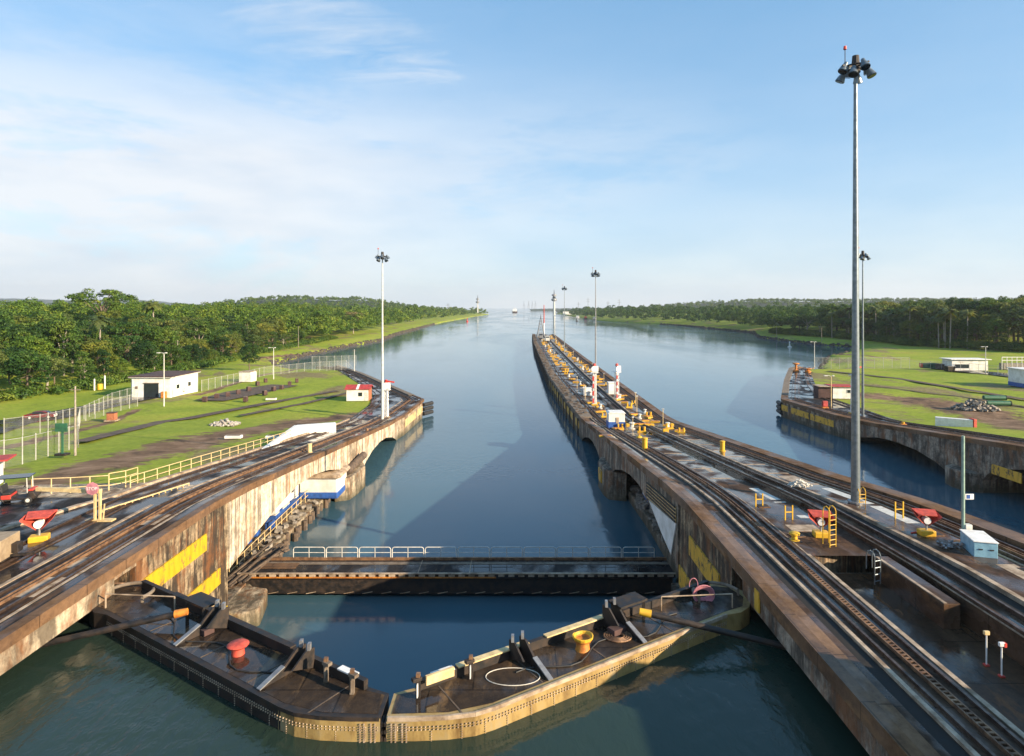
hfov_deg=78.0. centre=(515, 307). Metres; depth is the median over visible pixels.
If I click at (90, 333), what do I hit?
jungle tree
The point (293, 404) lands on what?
rail bed
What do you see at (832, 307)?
jungle tree
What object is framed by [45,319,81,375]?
jungle tree
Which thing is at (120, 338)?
jungle tree
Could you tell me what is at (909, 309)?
palm tree
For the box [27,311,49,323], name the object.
jungle tree
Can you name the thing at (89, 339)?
jungle tree
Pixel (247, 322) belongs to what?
jungle tree
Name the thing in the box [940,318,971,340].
jungle tree
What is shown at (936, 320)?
palm tree
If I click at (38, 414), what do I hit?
parked car
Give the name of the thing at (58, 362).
jungle tree
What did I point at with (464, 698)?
lock gate
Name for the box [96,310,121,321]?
jungle tree
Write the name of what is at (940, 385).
rail bed
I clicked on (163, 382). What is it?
street lamp
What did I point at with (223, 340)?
jungle tree
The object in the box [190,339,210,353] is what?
jungle tree
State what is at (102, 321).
palm tree
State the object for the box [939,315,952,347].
palm tree
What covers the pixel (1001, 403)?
pipe section
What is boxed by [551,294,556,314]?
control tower
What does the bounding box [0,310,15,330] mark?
jungle tree
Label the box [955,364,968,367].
window
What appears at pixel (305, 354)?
riprap
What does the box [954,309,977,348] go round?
palm tree
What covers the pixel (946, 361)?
security fence
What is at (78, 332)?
jungle tree
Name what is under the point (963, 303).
jungle tree
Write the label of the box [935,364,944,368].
waste skip
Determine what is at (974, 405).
rubble heap
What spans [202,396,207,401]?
yard block
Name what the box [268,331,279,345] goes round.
jungle tree
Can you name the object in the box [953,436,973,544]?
sign pole
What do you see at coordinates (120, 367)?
jungle tree
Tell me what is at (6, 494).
golf cart
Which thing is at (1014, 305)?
jungle tree
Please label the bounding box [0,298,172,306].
hill
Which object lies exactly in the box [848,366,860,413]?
signal tower
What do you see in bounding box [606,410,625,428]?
kiosk cabin
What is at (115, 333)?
jungle tree
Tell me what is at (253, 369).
security fence
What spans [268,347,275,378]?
street lamp
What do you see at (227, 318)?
jungle tree
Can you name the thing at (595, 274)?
floodlight mast
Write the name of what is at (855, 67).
floodlight mast
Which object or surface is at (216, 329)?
jungle tree
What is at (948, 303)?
jungle tree
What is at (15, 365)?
jungle tree
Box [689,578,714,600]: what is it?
hose reel
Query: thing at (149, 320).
jungle tree
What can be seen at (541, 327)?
navigation beacon
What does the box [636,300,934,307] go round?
hill
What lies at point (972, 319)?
jungle tree
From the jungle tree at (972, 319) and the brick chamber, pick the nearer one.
the brick chamber
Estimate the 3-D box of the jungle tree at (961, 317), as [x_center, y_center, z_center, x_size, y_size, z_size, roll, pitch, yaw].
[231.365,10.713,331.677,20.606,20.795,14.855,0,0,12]
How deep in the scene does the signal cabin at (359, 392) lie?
134.68 m
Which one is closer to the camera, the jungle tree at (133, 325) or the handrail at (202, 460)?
the handrail at (202, 460)
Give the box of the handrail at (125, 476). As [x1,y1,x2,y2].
[108,467,137,486]
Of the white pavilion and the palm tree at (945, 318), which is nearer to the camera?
the white pavilion
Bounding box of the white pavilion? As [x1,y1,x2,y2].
[942,358,991,369]
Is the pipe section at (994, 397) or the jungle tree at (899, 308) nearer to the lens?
the pipe section at (994, 397)
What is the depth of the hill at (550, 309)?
4460.73 m
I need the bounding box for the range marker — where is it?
[543,315,544,334]
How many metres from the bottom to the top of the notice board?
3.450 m
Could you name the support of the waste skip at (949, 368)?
on the road at (990, 373)
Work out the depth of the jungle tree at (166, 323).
230.03 m
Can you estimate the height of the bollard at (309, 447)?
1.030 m
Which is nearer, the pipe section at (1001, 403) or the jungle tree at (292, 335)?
the pipe section at (1001, 403)
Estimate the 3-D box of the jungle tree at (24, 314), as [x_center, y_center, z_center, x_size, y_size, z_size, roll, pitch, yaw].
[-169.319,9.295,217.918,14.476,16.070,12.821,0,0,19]
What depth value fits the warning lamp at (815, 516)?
38.06 m
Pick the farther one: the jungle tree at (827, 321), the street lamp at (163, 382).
the jungle tree at (827, 321)
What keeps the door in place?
in the storehouse at (177, 383)
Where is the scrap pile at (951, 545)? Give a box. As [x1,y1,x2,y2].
[936,540,963,548]
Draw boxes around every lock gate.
[40,580,388,742]
[383,580,785,742]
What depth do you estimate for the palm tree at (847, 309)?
425.06 m
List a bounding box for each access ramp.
[262,422,335,448]
[935,416,976,426]
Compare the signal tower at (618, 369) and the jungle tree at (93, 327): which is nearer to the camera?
the signal tower at (618, 369)
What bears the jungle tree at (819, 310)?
on the ground at (914, 406)
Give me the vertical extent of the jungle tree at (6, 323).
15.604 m
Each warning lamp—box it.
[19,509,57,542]
[807,509,834,537]
[821,401,828,408]
[911,508,942,536]
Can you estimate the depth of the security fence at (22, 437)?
65.71 m
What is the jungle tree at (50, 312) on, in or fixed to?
on the ground at (155, 446)
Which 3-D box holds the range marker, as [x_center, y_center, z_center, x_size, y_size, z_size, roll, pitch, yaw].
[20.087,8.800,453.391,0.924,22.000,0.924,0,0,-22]
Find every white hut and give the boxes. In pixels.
[239,370,256,381]
[582,387,591,395]
[607,381,618,393]
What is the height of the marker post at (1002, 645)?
1.380 m
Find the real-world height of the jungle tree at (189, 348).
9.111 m
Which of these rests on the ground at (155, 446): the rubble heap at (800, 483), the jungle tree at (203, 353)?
the jungle tree at (203, 353)
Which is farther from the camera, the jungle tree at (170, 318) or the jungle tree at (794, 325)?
the jungle tree at (794, 325)
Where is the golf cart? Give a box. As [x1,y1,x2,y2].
[0,473,41,504]
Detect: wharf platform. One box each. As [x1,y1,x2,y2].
[228,486,334,585]
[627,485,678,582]
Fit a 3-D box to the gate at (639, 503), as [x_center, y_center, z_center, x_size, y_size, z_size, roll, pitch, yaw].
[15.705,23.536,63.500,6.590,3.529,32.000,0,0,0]
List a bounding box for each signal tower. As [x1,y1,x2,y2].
[384,380,394,417]
[591,363,597,404]
[612,363,620,400]
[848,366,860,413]
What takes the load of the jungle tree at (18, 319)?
on the ground at (155, 446)
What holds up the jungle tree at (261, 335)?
on the ground at (155, 446)
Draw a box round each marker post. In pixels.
[983,630,989,666]
[998,642,1006,677]
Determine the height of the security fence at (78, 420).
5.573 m
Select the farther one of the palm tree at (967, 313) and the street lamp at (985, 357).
the palm tree at (967, 313)
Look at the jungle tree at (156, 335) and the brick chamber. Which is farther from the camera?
the jungle tree at (156, 335)
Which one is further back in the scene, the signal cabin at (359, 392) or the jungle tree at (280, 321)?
the jungle tree at (280, 321)
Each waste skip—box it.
[919,363,929,367]
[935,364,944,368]
[944,366,955,370]
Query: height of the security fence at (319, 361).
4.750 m
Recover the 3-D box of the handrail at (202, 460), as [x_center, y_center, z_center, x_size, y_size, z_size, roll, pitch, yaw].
[-29.900,15.150,66.500,0.079,4.274,35.069,0,0,0]
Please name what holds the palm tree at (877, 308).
on the ground at (914, 406)
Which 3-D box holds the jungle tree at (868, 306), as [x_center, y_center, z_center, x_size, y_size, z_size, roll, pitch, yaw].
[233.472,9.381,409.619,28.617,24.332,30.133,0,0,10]
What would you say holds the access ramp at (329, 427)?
on the ground at (155, 446)
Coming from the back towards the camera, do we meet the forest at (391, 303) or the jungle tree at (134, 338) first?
the forest at (391, 303)
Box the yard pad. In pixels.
[197,384,296,400]
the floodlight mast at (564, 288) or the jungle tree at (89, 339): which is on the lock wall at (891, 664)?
the floodlight mast at (564, 288)
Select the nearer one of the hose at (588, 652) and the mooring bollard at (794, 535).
the hose at (588, 652)
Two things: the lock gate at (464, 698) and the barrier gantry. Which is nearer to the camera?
the lock gate at (464, 698)
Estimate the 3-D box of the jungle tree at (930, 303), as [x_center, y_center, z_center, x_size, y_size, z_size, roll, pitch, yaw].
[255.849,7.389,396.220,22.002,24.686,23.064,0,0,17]
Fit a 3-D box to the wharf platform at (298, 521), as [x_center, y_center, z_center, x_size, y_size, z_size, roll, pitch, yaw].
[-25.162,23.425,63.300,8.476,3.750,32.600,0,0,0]
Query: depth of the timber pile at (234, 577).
52.79 m
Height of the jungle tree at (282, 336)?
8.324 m
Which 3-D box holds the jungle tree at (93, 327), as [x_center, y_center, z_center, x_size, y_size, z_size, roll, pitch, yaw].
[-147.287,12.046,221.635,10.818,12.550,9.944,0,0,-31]
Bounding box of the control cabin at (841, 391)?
[812,384,850,398]
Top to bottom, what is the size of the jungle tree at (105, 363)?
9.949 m
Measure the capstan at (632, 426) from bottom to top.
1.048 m
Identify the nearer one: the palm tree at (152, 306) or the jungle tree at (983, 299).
the palm tree at (152, 306)
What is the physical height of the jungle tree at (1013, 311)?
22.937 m
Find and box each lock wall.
[0,365,433,675]
[532,334,1023,755]
[776,366,1023,492]
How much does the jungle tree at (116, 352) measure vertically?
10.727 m
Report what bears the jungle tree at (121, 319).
on the ground at (155, 446)
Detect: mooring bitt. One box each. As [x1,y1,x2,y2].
[637,426,646,432]
[664,423,673,428]
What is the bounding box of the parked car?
[24,410,56,418]
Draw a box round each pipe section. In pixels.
[982,395,1007,399]
[985,400,1011,405]
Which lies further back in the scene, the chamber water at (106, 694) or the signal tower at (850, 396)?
the signal tower at (850, 396)
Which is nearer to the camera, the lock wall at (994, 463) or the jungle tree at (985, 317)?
the lock wall at (994, 463)
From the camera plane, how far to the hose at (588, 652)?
26.85 m
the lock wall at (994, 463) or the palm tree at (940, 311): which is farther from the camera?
the palm tree at (940, 311)
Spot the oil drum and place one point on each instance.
(99, 386)
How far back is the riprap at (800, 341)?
448.67 m
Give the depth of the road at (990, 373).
193.13 m
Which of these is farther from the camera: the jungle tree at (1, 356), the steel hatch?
the jungle tree at (1, 356)
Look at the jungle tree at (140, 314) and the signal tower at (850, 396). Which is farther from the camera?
the jungle tree at (140, 314)
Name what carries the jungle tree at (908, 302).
on the ground at (914, 406)
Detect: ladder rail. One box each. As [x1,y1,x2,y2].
[755,493,762,506]
[784,505,792,519]
[822,505,835,547]
[858,487,865,503]
[866,549,880,584]
[894,501,903,518]
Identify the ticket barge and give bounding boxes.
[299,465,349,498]
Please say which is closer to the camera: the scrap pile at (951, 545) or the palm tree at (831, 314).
the scrap pile at (951, 545)
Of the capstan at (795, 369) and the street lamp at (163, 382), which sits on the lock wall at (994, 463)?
the capstan at (795, 369)
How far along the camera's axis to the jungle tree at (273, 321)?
327.69 m
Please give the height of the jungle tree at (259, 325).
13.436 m
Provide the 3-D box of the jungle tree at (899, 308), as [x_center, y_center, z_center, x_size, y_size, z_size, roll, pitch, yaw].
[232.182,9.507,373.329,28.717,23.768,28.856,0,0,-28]
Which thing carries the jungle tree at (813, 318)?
on the ground at (914, 406)
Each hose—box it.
[149,616,272,672]
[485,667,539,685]
[516,613,676,672]
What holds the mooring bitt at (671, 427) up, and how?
on the lock wall at (891, 664)
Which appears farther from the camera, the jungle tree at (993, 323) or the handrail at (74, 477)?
the jungle tree at (993, 323)
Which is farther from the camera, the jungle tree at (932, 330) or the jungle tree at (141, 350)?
the jungle tree at (932, 330)
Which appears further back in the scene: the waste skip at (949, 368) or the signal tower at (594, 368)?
the waste skip at (949, 368)
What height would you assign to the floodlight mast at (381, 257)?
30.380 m
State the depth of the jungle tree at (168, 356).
194.14 m
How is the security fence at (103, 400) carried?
on the ground at (155, 446)
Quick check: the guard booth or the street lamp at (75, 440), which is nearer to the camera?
the guard booth
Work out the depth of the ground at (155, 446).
114.33 m
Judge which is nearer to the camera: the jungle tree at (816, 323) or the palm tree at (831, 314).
the palm tree at (831, 314)
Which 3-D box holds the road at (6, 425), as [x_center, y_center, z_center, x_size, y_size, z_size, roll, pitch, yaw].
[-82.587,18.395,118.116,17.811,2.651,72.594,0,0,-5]
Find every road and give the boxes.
[0,389,198,433]
[931,368,1007,375]
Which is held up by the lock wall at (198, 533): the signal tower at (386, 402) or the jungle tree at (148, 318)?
the signal tower at (386, 402)
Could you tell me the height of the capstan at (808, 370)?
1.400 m
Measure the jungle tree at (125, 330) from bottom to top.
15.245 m
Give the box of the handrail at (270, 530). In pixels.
[229,490,307,574]
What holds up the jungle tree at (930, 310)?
on the ground at (914, 406)
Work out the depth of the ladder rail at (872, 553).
32.98 m
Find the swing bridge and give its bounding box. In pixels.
[237,547,675,593]
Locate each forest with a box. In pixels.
[0,297,487,334]
[200,295,997,313]
[560,299,978,326]
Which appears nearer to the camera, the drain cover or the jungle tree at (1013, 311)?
the drain cover
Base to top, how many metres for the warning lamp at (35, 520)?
1.690 m
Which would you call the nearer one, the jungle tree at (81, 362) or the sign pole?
the sign pole
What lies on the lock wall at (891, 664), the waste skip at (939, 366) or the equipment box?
the equipment box
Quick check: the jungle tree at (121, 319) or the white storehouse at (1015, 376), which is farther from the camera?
the jungle tree at (121, 319)
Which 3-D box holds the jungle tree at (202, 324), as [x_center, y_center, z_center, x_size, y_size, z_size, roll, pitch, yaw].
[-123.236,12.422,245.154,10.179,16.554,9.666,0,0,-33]
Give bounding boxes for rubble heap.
[208,418,240,426]
[787,479,812,487]
[950,399,1000,411]
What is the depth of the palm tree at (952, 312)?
320.17 m
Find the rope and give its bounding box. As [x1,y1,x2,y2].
[572,630,592,642]
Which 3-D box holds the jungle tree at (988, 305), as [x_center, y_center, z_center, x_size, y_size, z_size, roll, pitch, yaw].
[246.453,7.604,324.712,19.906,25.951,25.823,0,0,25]
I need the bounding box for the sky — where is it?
[0,0,1023,307]
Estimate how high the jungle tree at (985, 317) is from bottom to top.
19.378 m
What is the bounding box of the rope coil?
[603,631,631,642]
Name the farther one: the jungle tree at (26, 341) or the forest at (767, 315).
the forest at (767, 315)
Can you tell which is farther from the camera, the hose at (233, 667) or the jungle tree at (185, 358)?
the jungle tree at (185, 358)
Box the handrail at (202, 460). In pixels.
[130,430,290,487]
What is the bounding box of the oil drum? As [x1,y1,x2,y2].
[97,384,102,389]
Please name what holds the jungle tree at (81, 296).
on the ground at (155, 446)
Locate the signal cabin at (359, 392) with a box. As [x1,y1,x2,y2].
[344,384,373,400]
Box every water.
[0,610,869,755]
[256,308,1023,706]
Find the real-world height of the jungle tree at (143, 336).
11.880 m
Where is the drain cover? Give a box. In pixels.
[756,504,770,507]
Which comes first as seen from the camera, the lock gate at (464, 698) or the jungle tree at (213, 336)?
the lock gate at (464, 698)
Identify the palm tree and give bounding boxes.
[86,315,113,339]
[139,301,165,316]
[825,311,836,337]
[843,307,851,332]
[866,305,883,334]
[900,305,919,336]
[930,317,946,347]
[932,307,954,347]
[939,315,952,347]
[940,309,961,347]
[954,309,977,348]
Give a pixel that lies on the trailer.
(11, 544)
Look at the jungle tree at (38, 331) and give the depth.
167.19 m
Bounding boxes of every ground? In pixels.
[0,313,488,485]
[557,313,1023,437]
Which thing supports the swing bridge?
on the lock wall at (198, 533)
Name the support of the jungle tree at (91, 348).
on the ground at (155, 446)
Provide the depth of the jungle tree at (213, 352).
225.68 m
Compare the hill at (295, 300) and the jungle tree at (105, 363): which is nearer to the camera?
the jungle tree at (105, 363)
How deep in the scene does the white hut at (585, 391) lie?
142.71 m
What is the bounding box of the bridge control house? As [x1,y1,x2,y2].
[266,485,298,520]
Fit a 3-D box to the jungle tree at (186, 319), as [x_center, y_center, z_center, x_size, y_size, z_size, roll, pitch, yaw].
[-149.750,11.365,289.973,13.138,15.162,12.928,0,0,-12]
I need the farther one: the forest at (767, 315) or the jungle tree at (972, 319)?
the forest at (767, 315)
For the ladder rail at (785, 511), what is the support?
on the lock wall at (891, 664)
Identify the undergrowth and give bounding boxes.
[0,327,1023,401]
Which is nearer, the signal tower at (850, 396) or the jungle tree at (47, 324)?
the signal tower at (850, 396)
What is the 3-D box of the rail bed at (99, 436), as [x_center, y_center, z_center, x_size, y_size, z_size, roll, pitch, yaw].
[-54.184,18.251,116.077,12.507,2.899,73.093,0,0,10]
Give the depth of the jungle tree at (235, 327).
286.82 m
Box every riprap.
[269,323,434,368]
[660,323,859,368]
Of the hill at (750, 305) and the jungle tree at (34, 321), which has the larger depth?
the hill at (750, 305)
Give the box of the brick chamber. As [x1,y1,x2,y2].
[104,411,119,421]
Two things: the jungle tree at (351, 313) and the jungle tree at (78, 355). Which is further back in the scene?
the jungle tree at (351, 313)
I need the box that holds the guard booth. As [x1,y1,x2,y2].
[0,454,16,483]
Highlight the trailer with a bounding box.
[0,531,34,562]
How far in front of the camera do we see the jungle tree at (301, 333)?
342.33 m
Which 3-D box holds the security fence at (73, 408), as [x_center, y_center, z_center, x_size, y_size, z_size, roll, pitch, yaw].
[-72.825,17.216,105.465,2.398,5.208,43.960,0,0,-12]
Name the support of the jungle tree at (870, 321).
on the ground at (914, 406)
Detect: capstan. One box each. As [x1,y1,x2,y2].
[628,422,637,428]
[792,363,798,371]
[804,368,812,372]
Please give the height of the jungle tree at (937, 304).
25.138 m
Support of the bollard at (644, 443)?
on the lock wall at (891, 664)
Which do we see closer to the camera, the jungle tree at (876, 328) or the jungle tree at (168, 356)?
the jungle tree at (168, 356)
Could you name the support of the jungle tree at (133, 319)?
on the ground at (155, 446)
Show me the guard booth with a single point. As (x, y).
(6, 457)
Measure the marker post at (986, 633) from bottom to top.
1.430 m
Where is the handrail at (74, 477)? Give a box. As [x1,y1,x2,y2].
[31,475,108,493]
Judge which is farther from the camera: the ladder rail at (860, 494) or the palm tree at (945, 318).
the palm tree at (945, 318)
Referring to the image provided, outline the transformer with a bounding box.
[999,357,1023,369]
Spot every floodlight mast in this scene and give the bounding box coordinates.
[375,248,389,419]
[561,286,566,353]
[591,267,599,385]
[835,46,876,504]
[859,251,870,415]
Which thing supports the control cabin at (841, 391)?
on the lock wall at (994, 463)
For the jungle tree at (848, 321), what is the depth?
408.51 m
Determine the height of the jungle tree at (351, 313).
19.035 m
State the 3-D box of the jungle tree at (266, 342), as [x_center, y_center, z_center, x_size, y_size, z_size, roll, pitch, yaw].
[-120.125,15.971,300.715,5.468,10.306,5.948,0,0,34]
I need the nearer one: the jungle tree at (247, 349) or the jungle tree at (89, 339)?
the jungle tree at (89, 339)
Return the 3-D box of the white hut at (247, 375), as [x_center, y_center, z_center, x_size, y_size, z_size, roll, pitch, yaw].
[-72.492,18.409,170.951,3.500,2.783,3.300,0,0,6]
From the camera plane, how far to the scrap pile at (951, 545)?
36.28 m
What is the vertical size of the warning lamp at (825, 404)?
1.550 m
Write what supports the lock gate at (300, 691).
attached to the lock wall at (198, 533)
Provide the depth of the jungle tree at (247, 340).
276.73 m
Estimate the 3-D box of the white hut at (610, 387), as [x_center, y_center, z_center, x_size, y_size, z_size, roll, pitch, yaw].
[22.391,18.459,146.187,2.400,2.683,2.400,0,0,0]
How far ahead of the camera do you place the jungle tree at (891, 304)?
415.86 m
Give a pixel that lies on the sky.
(501, 152)
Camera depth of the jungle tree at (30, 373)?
150.88 m
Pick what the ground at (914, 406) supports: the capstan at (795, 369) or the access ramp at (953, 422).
the access ramp at (953, 422)
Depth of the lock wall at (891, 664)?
33.31 m
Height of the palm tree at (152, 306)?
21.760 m
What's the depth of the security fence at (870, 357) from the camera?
207.12 m
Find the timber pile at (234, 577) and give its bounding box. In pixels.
[228,540,289,587]
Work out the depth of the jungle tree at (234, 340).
244.73 m
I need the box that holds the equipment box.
[959,529,998,558]
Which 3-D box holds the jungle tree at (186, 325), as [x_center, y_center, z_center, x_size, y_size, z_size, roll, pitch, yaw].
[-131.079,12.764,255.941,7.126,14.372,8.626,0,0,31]
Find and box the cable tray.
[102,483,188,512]
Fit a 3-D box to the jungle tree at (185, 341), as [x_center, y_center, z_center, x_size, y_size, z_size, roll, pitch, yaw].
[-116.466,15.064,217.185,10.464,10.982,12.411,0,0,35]
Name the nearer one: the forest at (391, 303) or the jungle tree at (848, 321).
the jungle tree at (848, 321)
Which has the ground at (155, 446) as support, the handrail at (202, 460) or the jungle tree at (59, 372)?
the jungle tree at (59, 372)
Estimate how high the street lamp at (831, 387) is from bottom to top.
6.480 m
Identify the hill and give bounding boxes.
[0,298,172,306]
[211,298,428,313]
[530,308,584,310]
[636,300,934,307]
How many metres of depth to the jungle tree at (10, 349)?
152.29 m
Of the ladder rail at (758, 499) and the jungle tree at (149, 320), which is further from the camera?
the jungle tree at (149, 320)
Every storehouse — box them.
[128,371,200,398]
[1007,367,1023,387]
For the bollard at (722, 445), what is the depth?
70.89 m
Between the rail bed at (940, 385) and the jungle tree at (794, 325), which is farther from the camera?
the jungle tree at (794, 325)
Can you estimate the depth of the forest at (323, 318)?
380.11 m
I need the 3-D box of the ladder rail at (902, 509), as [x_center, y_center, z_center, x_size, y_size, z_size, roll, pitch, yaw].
[25.134,13.250,41.452,0.620,1.100,0.070,0,0,-6]
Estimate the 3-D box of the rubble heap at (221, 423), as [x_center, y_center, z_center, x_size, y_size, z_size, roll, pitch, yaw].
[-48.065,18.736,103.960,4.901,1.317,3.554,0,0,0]
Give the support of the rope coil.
on the lock gate at (464, 698)
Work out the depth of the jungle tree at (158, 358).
184.35 m
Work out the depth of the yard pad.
147.42 m
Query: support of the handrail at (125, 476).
on the lock wall at (198, 533)
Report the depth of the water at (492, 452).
91.57 m
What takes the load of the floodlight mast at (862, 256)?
on the lock wall at (994, 463)
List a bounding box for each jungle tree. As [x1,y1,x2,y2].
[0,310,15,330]
[0,319,28,330]
[0,324,52,357]
[0,330,48,375]
[0,346,29,383]
[0,349,53,385]
[0,350,8,365]
[4,335,55,378]
[11,315,40,327]
[15,312,33,322]
[20,314,56,335]
[21,360,38,381]
[24,356,73,391]
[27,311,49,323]
[29,317,80,366]
[31,309,65,319]
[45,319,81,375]
[46,355,68,382]
[56,313,74,320]
[56,327,85,372]
[64,288,140,312]
[70,351,92,370]
[74,358,97,388]
[76,320,93,327]
[79,315,92,321]
[79,340,119,367]
[80,329,112,362]
[80,335,113,357]
[82,325,101,357]
[86,328,118,340]
[94,340,126,374]
[95,335,152,370]
[95,349,114,375]
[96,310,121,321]
[98,320,153,361]
[109,316,128,322]
[109,334,132,352]
[110,321,160,359]
[110,358,130,374]
[126,316,144,322]
[126,343,159,367]
[131,332,160,361]
[133,312,147,318]
[133,318,158,334]
[137,317,163,349]
[145,349,164,369]
[146,326,180,365]
[147,320,181,349]
[158,344,186,365]
[161,336,192,346]
[163,317,182,322]
[169,321,188,334]
[172,350,191,363]
[180,317,201,323]
[180,343,203,361]
[182,322,202,352]
[186,319,211,347]
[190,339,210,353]
[192,316,220,339]
[196,347,208,359]
[202,326,228,350]
[202,331,224,349]
[204,349,219,359]
[214,336,232,355]
[217,333,244,354]
[221,315,240,333]
[224,324,248,338]
[237,343,260,369]
[240,318,256,337]
[243,334,263,347]
[248,328,267,345]
[256,322,272,339]
[259,331,269,345]
[260,318,279,341]
[263,317,286,341]
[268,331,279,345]
[274,334,292,343]
[284,333,299,342]
[290,329,306,340]
[342,311,363,333]
[790,319,808,329]
[794,314,819,329]
[809,321,827,336]
[816,304,836,328]
[818,303,848,330]
[819,315,841,330]
[836,309,851,330]
[845,317,867,324]
[850,306,881,331]
[851,317,874,340]
[859,304,893,333]
[869,311,886,330]
[872,320,887,334]
[875,301,900,331]
[884,304,926,336]
[890,306,927,340]
[899,299,927,305]
[907,306,941,339]
[912,300,933,306]
[914,321,940,339]
[921,300,962,313]
[937,309,975,336]
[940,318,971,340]
[942,296,969,335]
[954,298,990,339]
[958,319,985,340]
[959,316,985,340]
[972,296,1013,326]
[973,298,1016,330]
[976,312,1014,342]
[978,318,1011,342]
[990,300,1023,342]
[992,306,1023,331]
[1015,324,1023,341]
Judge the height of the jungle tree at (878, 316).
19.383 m
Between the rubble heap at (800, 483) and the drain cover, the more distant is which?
the rubble heap at (800, 483)
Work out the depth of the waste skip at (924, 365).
207.59 m
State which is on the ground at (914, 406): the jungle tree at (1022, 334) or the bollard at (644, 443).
the jungle tree at (1022, 334)
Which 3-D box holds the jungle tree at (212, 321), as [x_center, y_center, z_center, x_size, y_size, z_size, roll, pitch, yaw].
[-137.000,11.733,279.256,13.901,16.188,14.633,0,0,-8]
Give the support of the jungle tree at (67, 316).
on the ground at (155, 446)
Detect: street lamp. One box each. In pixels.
[69,386,80,455]
[157,352,166,406]
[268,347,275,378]
[824,375,833,405]
[981,346,987,372]
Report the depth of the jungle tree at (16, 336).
163.78 m
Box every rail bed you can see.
[70,390,337,441]
[240,392,345,415]
[830,371,1023,399]
[864,384,1023,406]
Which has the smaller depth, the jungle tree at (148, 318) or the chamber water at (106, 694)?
the chamber water at (106, 694)
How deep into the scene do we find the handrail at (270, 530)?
61.40 m
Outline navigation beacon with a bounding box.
[537,316,544,336]
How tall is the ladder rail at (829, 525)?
2.325 m
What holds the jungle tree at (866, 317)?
on the ground at (914, 406)
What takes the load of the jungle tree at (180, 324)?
on the ground at (155, 446)
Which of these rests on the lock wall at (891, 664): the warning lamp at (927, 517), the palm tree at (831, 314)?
the warning lamp at (927, 517)
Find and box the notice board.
[54,423,70,455]
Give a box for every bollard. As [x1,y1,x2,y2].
[307,443,311,452]
[642,437,647,449]
[719,440,725,451]
[789,530,802,542]
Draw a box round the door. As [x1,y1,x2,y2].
[144,384,158,396]
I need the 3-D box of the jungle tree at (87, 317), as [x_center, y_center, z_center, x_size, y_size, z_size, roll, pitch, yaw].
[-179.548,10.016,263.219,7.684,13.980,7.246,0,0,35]
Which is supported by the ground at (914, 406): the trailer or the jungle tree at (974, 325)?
the jungle tree at (974, 325)
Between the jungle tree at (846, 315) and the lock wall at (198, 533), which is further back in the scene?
the jungle tree at (846, 315)
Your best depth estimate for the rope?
27.81 m
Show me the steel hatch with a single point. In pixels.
(635, 424)
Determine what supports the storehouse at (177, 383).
on the ground at (155, 446)
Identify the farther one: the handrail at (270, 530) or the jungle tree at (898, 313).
the jungle tree at (898, 313)
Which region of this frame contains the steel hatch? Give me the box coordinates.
[626,423,653,425]
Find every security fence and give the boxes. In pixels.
[1,424,78,467]
[6,393,137,435]
[77,409,79,446]
[84,387,133,416]
[201,361,329,390]
[312,355,341,370]
[814,357,909,368]
[909,360,1002,371]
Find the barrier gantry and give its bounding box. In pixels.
[35,482,115,521]
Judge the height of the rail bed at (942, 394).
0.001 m
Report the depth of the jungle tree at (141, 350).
180.41 m
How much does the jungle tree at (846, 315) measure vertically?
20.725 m
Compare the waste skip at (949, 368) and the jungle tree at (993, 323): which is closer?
the waste skip at (949, 368)

